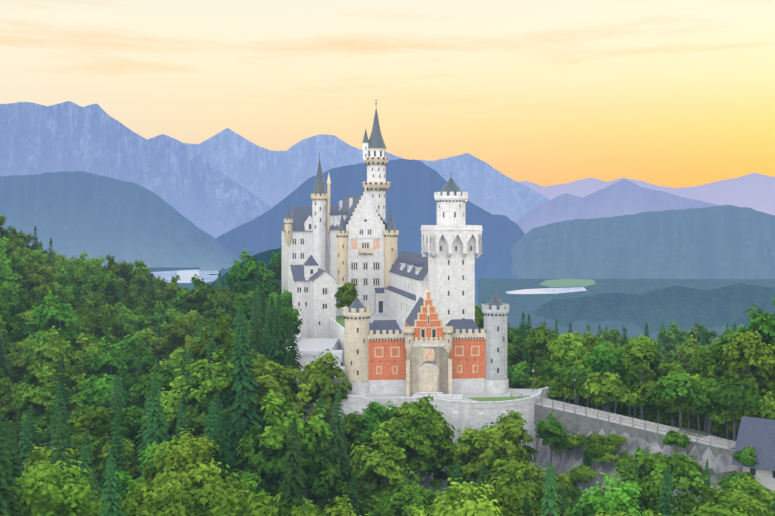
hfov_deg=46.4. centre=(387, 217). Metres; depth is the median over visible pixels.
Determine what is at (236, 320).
tree
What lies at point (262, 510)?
tree
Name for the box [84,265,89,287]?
tree
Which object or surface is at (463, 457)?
tree
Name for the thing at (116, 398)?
tree
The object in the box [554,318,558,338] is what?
tree
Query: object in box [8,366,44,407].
tree
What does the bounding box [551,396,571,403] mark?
bush
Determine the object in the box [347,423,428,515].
tree
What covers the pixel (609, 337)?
tree
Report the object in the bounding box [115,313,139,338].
tree
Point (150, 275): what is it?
tree
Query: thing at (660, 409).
tree
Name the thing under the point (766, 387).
tree
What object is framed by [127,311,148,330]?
tree
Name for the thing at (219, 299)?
tree
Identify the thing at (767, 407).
tree
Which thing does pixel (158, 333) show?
tree
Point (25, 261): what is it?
tree
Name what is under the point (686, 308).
valley swells
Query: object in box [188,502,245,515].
tree
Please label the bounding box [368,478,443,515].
tree
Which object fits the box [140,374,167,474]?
tree
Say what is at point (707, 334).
tree
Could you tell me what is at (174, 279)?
tree
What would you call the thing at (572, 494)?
tree
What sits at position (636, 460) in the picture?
tree
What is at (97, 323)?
tree
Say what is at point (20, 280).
tree
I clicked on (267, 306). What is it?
tree
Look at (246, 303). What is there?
tree
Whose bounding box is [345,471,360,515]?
tree
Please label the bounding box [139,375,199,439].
tree
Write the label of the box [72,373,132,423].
tree
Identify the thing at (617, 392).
tree
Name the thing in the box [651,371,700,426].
tree
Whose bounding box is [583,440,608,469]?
tree
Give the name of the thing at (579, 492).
tree
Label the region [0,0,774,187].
sky
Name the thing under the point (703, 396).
tree
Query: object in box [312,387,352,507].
tree
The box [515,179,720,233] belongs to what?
mountain
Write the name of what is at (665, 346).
tree
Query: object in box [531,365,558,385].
tree
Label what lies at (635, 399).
tree
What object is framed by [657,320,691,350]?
tree
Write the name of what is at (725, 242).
hill
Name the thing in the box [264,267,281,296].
tree
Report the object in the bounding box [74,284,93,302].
tree
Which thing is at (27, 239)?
tree
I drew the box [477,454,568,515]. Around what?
tree
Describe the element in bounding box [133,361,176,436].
tree
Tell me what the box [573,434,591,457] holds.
tree
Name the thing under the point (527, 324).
tree
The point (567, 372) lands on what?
tree
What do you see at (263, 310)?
tree
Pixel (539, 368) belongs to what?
tree
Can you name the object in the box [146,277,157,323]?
tree
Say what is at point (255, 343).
tree
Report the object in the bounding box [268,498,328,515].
tree
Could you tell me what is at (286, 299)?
tree
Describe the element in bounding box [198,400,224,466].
tree
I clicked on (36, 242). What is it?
tree
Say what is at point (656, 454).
tree
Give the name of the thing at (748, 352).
tree
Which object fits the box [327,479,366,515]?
tree
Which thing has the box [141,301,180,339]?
tree
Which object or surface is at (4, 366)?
tree
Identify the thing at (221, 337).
tree
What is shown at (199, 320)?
tree
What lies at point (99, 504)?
tree
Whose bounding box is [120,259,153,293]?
tree
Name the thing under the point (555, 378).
tree
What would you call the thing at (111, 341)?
tree
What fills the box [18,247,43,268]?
tree
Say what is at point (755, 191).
mountain
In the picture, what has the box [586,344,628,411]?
tree
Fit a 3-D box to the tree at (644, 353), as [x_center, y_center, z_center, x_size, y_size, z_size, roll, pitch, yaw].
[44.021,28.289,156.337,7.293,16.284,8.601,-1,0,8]
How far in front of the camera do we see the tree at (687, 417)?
148.82 m
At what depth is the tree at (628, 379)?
157.42 m
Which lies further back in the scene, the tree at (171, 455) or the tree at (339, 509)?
the tree at (171, 455)
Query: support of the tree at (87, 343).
on the rock cliff at (720, 466)
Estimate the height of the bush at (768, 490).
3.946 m
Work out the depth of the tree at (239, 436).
152.06 m
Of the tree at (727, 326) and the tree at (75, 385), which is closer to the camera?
the tree at (75, 385)
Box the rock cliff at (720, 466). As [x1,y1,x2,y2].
[284,363,773,509]
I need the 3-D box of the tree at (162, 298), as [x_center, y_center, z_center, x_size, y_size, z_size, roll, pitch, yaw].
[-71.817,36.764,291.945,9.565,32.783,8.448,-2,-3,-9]
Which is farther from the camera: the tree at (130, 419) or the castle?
the castle
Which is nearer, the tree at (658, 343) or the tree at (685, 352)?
the tree at (685, 352)
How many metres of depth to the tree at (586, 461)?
145.46 m
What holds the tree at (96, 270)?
on the rock cliff at (720, 466)
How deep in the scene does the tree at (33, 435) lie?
158.77 m
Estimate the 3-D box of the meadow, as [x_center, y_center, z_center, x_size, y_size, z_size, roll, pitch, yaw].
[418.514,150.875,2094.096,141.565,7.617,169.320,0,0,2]
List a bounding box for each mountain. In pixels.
[0,101,271,237]
[184,128,549,221]
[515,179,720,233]
[519,173,774,214]
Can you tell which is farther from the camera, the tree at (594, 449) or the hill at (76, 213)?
the hill at (76, 213)
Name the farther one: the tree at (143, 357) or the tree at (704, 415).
the tree at (143, 357)
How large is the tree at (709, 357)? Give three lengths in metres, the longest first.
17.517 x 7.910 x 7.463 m
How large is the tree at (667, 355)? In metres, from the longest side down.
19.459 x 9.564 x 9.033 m
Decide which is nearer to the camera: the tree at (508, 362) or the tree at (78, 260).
the tree at (508, 362)
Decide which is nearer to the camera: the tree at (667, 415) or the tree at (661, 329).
the tree at (667, 415)
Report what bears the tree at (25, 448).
on the rock cliff at (720, 466)
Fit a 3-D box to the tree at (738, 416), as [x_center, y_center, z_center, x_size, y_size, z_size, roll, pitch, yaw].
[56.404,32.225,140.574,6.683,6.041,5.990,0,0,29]
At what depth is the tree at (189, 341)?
229.39 m
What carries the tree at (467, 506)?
on the rock cliff at (720, 466)
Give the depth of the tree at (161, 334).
273.22 m
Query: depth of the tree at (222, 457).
111.47 m
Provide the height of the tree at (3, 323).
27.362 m
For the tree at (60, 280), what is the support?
on the rock cliff at (720, 466)
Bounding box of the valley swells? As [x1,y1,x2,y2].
[532,283,774,334]
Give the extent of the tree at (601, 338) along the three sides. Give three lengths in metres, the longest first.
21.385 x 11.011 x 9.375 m
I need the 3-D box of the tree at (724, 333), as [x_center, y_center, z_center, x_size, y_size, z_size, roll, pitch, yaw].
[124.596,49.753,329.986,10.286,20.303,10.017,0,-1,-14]
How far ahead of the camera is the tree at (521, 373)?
198.27 m
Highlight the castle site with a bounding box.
[286,334,774,496]
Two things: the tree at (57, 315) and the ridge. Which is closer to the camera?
the tree at (57, 315)
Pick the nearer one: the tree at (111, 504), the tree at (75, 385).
the tree at (111, 504)
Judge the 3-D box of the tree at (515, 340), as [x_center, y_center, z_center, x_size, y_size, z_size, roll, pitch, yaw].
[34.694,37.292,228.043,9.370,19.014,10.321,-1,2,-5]
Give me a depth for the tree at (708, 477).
128.59 m
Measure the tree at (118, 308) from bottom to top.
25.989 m
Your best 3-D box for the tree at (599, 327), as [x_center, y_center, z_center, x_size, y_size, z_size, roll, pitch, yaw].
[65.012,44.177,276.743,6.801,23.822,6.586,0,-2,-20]
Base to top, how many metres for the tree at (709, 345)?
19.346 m
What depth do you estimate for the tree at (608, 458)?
143.33 m
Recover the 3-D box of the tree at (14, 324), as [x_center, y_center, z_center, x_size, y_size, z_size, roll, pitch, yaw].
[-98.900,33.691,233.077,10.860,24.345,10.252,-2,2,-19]
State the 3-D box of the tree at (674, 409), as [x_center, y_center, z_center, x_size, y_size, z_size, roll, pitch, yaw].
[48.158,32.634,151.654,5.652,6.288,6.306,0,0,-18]
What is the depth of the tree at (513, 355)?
213.29 m
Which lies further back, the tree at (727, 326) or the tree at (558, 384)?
the tree at (727, 326)
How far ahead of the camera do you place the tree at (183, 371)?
181.08 m
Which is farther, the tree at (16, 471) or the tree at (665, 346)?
the tree at (665, 346)
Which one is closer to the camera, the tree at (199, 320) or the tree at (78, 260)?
the tree at (199, 320)
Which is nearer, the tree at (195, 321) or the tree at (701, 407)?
the tree at (701, 407)
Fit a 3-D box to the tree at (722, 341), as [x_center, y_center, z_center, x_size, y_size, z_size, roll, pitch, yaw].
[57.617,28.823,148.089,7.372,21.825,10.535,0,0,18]
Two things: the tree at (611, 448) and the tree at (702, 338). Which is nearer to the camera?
the tree at (611, 448)
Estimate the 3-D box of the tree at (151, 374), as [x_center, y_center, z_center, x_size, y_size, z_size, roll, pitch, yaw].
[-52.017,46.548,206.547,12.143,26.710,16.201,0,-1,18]
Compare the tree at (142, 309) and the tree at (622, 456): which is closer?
the tree at (622, 456)
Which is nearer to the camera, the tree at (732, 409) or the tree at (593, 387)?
the tree at (732, 409)
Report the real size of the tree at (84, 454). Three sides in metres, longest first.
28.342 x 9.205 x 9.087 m
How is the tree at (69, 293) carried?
on the rock cliff at (720, 466)
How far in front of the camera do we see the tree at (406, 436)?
137.91 m
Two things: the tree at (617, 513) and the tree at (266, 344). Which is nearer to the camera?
the tree at (617, 513)
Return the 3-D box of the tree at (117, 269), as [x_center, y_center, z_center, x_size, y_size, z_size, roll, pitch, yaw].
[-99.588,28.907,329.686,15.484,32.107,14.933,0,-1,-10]
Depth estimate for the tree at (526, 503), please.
99.16 m
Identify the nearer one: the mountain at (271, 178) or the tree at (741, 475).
the tree at (741, 475)
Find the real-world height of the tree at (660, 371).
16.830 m
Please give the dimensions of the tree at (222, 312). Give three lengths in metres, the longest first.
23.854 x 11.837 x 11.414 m
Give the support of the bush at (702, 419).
on the rock cliff at (720, 466)
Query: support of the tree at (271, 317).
on the rock cliff at (720, 466)
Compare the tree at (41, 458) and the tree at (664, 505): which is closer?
the tree at (664, 505)
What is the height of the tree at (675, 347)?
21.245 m
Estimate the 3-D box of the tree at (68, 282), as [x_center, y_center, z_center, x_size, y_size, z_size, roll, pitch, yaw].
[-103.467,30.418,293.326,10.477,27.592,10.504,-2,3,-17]
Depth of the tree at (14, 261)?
273.21 m
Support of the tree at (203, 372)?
on the rock cliff at (720, 466)
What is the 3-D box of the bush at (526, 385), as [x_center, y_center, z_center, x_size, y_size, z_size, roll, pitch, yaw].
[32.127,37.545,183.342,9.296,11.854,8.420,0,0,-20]
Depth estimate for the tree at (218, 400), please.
140.41 m
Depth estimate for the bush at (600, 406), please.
162.03 m
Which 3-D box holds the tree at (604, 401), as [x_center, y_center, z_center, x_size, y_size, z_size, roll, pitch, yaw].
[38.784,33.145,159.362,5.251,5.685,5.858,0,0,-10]
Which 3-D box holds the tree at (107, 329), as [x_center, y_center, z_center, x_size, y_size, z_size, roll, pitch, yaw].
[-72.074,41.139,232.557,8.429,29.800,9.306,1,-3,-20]
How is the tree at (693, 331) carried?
on the rock cliff at (720, 466)
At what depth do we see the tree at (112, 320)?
254.72 m
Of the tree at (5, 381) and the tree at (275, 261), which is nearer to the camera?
the tree at (5, 381)
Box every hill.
[0,171,241,270]
[215,159,524,303]
[509,205,774,278]
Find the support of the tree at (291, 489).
on the rock cliff at (720, 466)
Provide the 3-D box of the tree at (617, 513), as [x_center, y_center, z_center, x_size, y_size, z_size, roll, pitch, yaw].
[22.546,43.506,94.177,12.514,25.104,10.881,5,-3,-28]
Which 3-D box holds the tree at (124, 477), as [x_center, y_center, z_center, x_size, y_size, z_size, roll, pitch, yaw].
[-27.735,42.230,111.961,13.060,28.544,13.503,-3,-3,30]
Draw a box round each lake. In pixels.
[147,270,218,282]
[506,287,586,293]
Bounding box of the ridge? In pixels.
[210,248,281,293]
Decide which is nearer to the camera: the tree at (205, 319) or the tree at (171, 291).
the tree at (205, 319)
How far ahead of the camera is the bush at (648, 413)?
156.91 m
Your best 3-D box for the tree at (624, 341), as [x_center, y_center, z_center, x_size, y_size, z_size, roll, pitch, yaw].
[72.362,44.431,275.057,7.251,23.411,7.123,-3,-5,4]
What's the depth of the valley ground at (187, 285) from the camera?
2011.28 m
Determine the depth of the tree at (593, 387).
157.30 m
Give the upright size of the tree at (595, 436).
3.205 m
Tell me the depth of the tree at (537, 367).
201.45 m
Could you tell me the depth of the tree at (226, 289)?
316.18 m
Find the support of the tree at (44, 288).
on the rock cliff at (720, 466)
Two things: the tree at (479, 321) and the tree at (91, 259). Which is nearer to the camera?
the tree at (479, 321)
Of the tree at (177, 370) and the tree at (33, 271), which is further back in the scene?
the tree at (33, 271)
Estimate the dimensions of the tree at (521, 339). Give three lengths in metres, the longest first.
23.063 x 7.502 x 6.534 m
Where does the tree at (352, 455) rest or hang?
on the rock cliff at (720, 466)
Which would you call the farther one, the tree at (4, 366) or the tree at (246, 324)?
the tree at (246, 324)
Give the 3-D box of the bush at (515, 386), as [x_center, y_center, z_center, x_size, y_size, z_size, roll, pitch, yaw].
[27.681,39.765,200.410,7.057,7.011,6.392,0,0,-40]
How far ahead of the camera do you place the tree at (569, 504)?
131.65 m
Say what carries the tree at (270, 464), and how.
on the rock cliff at (720, 466)
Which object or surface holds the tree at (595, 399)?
on the rock cliff at (720, 466)
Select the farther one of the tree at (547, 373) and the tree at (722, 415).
the tree at (547, 373)
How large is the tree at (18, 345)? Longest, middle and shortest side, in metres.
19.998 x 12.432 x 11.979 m
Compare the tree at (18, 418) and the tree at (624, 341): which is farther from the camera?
the tree at (624, 341)
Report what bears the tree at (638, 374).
on the rock cliff at (720, 466)
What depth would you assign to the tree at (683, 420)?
151.93 m
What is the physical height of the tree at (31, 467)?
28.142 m
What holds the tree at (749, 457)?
on the rock cliff at (720, 466)
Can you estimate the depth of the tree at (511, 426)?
144.24 m
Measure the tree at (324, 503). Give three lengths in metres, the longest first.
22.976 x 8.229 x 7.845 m
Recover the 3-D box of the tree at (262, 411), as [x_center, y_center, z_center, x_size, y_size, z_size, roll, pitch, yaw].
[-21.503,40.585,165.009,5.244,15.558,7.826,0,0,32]
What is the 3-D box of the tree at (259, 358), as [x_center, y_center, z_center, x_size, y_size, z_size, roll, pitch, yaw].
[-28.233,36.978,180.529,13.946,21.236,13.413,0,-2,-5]
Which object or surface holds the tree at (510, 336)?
on the rock cliff at (720, 466)
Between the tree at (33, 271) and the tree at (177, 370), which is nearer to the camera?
the tree at (177, 370)
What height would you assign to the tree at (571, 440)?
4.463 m
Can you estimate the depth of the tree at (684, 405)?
145.83 m
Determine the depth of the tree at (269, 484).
138.58 m
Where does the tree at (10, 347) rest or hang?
on the rock cliff at (720, 466)
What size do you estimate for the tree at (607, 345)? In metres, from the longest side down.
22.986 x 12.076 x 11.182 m
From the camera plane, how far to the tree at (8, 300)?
250.51 m
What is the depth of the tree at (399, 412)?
145.58 m
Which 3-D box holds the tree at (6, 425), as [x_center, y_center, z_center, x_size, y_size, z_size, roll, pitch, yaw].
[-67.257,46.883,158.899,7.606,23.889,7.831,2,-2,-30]
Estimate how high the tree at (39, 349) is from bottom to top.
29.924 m
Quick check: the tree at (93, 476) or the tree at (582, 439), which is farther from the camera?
the tree at (582, 439)
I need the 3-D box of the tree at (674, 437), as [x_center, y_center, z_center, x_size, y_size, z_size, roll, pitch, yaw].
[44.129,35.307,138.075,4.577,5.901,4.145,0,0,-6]
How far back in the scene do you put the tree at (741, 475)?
129.59 m
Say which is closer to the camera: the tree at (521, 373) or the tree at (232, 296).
the tree at (521, 373)
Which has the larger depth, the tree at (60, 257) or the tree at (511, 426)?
the tree at (60, 257)
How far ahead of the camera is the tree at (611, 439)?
144.51 m
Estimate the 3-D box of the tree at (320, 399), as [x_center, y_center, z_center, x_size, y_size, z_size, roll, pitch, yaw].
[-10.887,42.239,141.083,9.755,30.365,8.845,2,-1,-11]
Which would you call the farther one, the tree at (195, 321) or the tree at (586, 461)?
the tree at (195, 321)
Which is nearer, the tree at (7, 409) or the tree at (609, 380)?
the tree at (609, 380)
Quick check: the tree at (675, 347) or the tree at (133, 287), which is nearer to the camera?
the tree at (675, 347)
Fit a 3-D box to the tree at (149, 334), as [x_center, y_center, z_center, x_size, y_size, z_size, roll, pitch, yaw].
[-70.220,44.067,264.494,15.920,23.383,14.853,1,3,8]
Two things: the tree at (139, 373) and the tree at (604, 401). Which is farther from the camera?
the tree at (139, 373)
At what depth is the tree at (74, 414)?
177.66 m
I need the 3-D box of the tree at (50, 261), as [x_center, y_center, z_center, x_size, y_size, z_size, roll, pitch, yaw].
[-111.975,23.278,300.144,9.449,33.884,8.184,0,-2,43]
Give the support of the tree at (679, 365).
on the rock cliff at (720, 466)
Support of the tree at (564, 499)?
on the rock cliff at (720, 466)
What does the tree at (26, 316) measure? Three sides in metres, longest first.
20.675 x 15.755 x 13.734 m
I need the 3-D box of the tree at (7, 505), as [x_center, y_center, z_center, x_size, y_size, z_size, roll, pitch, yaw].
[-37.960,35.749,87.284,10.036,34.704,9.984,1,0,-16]
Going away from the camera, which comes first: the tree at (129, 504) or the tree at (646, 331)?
the tree at (129, 504)
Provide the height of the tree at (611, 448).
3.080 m
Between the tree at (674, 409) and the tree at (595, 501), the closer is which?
the tree at (595, 501)
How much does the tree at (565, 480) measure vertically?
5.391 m
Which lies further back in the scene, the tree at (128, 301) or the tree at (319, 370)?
the tree at (128, 301)
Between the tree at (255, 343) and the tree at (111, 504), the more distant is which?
the tree at (255, 343)
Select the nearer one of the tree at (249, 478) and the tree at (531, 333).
the tree at (249, 478)
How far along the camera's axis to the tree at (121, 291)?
304.44 m
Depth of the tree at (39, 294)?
248.34 m
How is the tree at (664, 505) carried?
on the rock cliff at (720, 466)
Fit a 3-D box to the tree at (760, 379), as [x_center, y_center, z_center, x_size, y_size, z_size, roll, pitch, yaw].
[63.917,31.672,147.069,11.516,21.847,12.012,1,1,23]
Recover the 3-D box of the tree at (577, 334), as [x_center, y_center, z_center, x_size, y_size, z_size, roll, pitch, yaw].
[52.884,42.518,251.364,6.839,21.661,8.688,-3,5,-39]
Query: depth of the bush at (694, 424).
151.09 m
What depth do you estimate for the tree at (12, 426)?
179.66 m
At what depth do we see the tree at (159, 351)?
251.93 m
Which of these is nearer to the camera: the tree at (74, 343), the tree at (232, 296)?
the tree at (74, 343)
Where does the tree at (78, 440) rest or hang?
on the rock cliff at (720, 466)
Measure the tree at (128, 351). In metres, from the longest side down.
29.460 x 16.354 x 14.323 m
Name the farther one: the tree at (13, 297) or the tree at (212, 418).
the tree at (13, 297)
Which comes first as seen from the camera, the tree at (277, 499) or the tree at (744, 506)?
the tree at (744, 506)
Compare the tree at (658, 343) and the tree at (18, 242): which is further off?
the tree at (18, 242)
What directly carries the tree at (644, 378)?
on the rock cliff at (720, 466)
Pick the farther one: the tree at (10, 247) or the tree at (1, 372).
the tree at (10, 247)
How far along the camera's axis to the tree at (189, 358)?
167.07 m
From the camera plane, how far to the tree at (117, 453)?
131.20 m
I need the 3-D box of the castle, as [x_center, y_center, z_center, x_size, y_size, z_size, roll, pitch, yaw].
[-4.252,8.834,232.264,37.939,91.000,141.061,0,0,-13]
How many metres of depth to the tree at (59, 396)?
142.19 m
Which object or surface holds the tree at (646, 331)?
on the rock cliff at (720, 466)
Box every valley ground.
[103,267,229,290]
[478,278,774,339]
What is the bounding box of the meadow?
[540,279,595,286]
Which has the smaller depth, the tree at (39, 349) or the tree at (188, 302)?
the tree at (39, 349)
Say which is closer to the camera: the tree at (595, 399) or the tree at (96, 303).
the tree at (595, 399)
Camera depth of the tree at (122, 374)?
198.18 m
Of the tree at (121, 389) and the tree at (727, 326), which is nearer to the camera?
the tree at (121, 389)
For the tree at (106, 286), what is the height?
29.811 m
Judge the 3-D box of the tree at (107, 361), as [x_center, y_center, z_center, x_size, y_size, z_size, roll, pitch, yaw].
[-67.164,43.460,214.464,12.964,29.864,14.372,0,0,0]
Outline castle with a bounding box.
[281,103,508,395]
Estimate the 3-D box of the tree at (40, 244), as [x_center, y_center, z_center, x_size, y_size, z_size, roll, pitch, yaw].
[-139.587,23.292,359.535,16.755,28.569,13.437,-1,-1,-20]
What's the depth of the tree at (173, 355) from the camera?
217.07 m
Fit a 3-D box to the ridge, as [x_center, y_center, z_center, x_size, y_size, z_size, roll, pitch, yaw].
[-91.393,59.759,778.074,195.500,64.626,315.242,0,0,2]
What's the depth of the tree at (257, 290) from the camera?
229.96 m
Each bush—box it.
[509,382,523,388]
[523,380,532,388]
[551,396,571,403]
[565,399,585,405]
[583,398,617,408]
[589,404,605,410]
[601,404,633,415]
[675,418,707,430]
[699,417,732,428]
[758,485,771,494]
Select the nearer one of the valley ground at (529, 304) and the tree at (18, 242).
the tree at (18, 242)
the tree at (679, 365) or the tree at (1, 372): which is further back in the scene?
the tree at (679, 365)
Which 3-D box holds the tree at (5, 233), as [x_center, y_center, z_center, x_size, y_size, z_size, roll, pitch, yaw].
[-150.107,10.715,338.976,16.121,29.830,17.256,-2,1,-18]
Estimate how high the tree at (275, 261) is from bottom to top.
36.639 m
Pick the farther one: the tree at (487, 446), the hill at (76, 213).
the hill at (76, 213)
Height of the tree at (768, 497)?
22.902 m
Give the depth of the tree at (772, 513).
107.78 m
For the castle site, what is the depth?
153.65 m
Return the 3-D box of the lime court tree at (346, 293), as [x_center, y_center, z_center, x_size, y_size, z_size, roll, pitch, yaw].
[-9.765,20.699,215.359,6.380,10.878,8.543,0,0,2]
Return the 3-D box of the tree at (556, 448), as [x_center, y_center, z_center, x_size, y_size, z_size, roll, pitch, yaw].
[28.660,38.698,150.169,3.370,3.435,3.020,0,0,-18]
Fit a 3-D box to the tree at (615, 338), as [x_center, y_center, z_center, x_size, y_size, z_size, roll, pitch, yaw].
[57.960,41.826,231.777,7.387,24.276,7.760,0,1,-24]
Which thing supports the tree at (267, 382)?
on the rock cliff at (720, 466)
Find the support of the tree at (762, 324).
on the rock cliff at (720, 466)
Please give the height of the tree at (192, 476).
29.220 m
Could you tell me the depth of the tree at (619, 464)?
139.23 m
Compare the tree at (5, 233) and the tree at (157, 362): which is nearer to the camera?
the tree at (157, 362)
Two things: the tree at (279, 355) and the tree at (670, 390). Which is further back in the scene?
the tree at (279, 355)
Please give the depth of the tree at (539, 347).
197.22 m
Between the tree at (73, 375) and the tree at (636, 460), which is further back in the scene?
the tree at (73, 375)
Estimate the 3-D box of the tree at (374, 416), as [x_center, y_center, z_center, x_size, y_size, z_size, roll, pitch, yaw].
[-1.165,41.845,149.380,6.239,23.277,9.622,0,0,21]
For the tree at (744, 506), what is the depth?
101.32 m
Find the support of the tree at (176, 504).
on the rock cliff at (720, 466)
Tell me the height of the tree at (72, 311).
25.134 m
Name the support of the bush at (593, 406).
on the rock cliff at (720, 466)
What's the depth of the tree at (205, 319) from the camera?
259.99 m
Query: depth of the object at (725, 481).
129.92 m
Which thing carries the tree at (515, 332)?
on the rock cliff at (720, 466)
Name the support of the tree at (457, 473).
on the rock cliff at (720, 466)
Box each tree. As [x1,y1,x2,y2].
[0,214,9,238]
[0,236,21,256]
[0,236,22,280]
[0,257,27,301]
[0,280,23,314]
[0,281,19,319]
[0,303,25,342]
[0,315,9,340]
[0,323,12,389]
[0,358,3,379]
[0,376,12,403]
[0,385,21,424]
[0,410,21,515]
[0,418,10,465]
[0,459,106,515]
[1,341,16,354]
[1,421,19,439]
[2,225,33,248]
[4,425,29,515]
[6,352,29,390]
[8,234,24,251]
[8,249,31,275]
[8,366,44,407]
[10,310,35,342]
[10,415,50,448]
[11,366,88,445]
[11,443,103,515]
[13,336,34,354]
[13,409,24,458]
[17,273,24,291]
[17,415,33,477]
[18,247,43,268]
[19,294,36,325]
[20,263,54,291]
[21,322,33,340]
[21,330,59,362]
[24,326,92,380]
[24,405,39,450]
[26,275,70,308]
[26,290,90,351]
[27,344,87,409]
[30,226,38,252]
[32,450,47,484]
[35,240,54,260]
[36,291,44,309]
[36,414,73,515]
[38,282,77,309]
[41,254,59,268]
[43,354,71,449]
[45,238,55,271]
[47,383,77,466]
[48,300,82,325]
[49,433,102,472]
[51,249,66,260]
[51,402,123,471]
[52,270,80,297]
[53,259,84,283]
[53,419,68,454]
[56,260,68,267]
[64,251,87,268]
[65,270,76,308]
[68,375,101,410]
[69,333,121,375]
[69,409,99,420]
[71,327,94,353]
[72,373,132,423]
[73,255,116,303]
[73,428,99,494]
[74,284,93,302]
[75,293,95,311]
[75,444,92,504]
[76,292,114,317]
[78,302,124,341]
[79,257,96,266]
[80,337,132,397]
[80,498,123,515]
[81,261,106,270]
[83,273,120,301]
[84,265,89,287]
[84,311,123,338]
[86,467,100,514]
[91,335,118,350]
[91,433,141,497]
[99,406,146,455]
[99,407,128,502]
[99,454,126,515]
[102,253,135,286]
[104,320,111,344]
[106,374,124,439]
[108,440,195,515]
[109,278,152,310]
[110,301,128,319]
[110,332,156,393]
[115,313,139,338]
[115,375,125,411]
[116,477,166,515]
[118,287,123,302]
[119,364,128,406]
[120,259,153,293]
[120,290,149,315]
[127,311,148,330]
[128,374,162,411]
[129,356,151,382]
[132,258,160,289]
[132,328,161,360]
[132,355,144,398]
[133,306,148,326]
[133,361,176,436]
[134,479,258,515]
[135,395,151,481]
[137,426,238,500]
[138,459,264,512]
[139,304,154,324]
[139,374,171,479]
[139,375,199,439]
[140,362,174,397]
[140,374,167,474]
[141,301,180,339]
[142,324,165,355]
[143,349,182,377]
[144,275,186,310]
[145,435,202,471]
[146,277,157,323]
[148,335,169,362]
[152,275,188,298]
[154,289,186,320]
[155,355,159,372]
[156,281,168,323]
[156,326,161,343]
[158,382,170,441]
[161,320,195,354]
[163,344,237,435]
[167,337,202,376]
[170,347,188,440]
[173,310,202,330]
[174,347,196,437]
[175,274,228,319]
[175,326,208,359]
[175,398,188,436]
[179,313,250,389]
[188,313,213,333]
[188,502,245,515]
[190,488,278,515]
[193,314,203,343]
[194,318,220,441]
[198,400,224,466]
[202,291,236,319]
[202,317,215,323]
[205,407,238,498]
[208,307,240,329]
[213,392,227,453]
[213,392,234,483]
[216,270,223,289]
[222,249,276,297]
[222,299,265,470]
[224,284,229,294]
[224,322,248,341]
[229,292,244,302]
[229,360,302,449]
[230,290,268,328]
[230,469,271,512]
[231,413,248,484]
[232,304,240,329]
[234,389,339,500]
[236,468,302,488]
[243,320,251,336]
[246,285,262,340]
[247,301,264,361]
[247,350,276,380]
[249,263,266,328]
[251,303,264,351]
[251,470,261,491]
[256,403,268,421]
[260,409,279,431]
[261,318,273,359]
[262,302,270,350]
[263,306,303,347]
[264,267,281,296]
[264,478,278,509]
[265,289,292,318]
[265,297,277,357]
[266,245,281,285]
[268,296,289,383]
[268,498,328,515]
[271,491,318,515]
[278,414,307,515]
[285,312,302,409]
[288,494,355,515]
[290,349,351,425]
[302,392,327,508]
[305,406,332,432]
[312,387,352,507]
[317,486,331,515]
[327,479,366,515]
[334,282,359,308]
[340,411,366,454]
[345,418,393,467]
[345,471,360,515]
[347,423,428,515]
[358,401,398,447]
[363,401,454,500]
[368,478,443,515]
[389,406,464,490]
[391,393,458,488]
[407,495,444,515]
[430,477,502,515]
[442,481,559,515]
[446,422,519,500]
[450,427,516,489]
[452,462,462,491]
[475,303,483,329]
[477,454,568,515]
[477,464,487,487]
[495,409,539,462]
[507,325,515,343]
[507,343,521,363]
[507,358,519,367]
[507,361,535,386]
[512,329,533,362]
[513,325,528,336]
[515,310,532,363]
[516,363,538,385]
[519,322,552,365]
[519,493,532,515]
[525,327,557,363]
[526,314,533,363]
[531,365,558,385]
[531,376,558,397]
[535,360,555,374]
[535,412,571,464]
[540,461,561,515]
[541,332,590,401]
[542,376,562,396]
[547,380,579,402]
[550,441,567,460]
[552,379,572,396]
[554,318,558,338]
[554,471,577,491]
[555,355,595,404]
[559,486,569,515]
[559,495,573,513]
[560,488,577,503]
[562,434,580,459]
[566,472,650,515]
[567,378,603,407]
[570,465,596,492]
[571,478,593,489]
[572,331,589,348]
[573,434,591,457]
[574,487,582,508]
[575,377,604,409]
[581,437,591,466]
[582,331,616,362]
[582,332,602,347]
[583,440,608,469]
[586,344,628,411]
[587,370,630,411]
[588,432,605,444]
[589,395,608,410]
[590,452,615,469]
[593,326,626,346]
[594,448,720,515]
[595,397,619,411]
[595,510,634,515]
[597,324,603,341]
[597,334,613,346]
[597,384,631,413]
[600,341,622,352]
[602,434,627,445]
[602,444,619,454]
[613,334,617,348]
[613,452,634,465]
[613,457,646,473]
[618,388,645,417]
[619,351,651,377]
[620,335,661,419]
[621,326,627,348]
[621,372,639,415]
[623,375,649,416]
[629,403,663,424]
[631,445,645,484]
[635,376,671,423]
[643,322,648,336]
[643,363,685,381]
[643,510,670,515]
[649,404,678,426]
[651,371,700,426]
[652,452,667,466]
[653,405,678,425]
[655,333,663,359]
[655,466,675,515]
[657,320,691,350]
[657,413,678,419]
[658,373,710,428]
[658,403,683,425]
[659,347,677,359]
[660,325,663,344]
[661,331,668,352]
[661,428,691,456]
[662,355,683,370]
[669,416,695,426]
[672,411,699,420]
[673,335,722,380]
[673,337,677,352]
[674,399,699,430]
[676,361,683,370]
[676,483,768,515]
[681,327,696,344]
[681,377,719,433]
[686,343,733,431]
[687,322,717,344]
[688,392,729,433]
[689,464,703,477]
[697,412,708,432]
[698,459,711,503]
[699,325,705,345]
[706,340,716,347]
[706,406,737,438]
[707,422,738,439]
[709,375,763,440]
[715,329,774,390]
[716,326,752,433]
[716,327,733,340]
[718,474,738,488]
[721,476,774,513]
[725,322,729,338]
[725,496,774,515]
[726,404,738,418]
[729,408,766,423]
[733,446,758,466]
[733,471,753,481]
[734,388,774,418]
[740,376,774,406]
[742,299,774,370]
[750,367,774,388]
[763,490,774,510]
[771,493,774,515]
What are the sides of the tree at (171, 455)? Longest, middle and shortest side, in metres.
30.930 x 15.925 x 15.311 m
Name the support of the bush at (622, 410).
on the rock cliff at (720, 466)

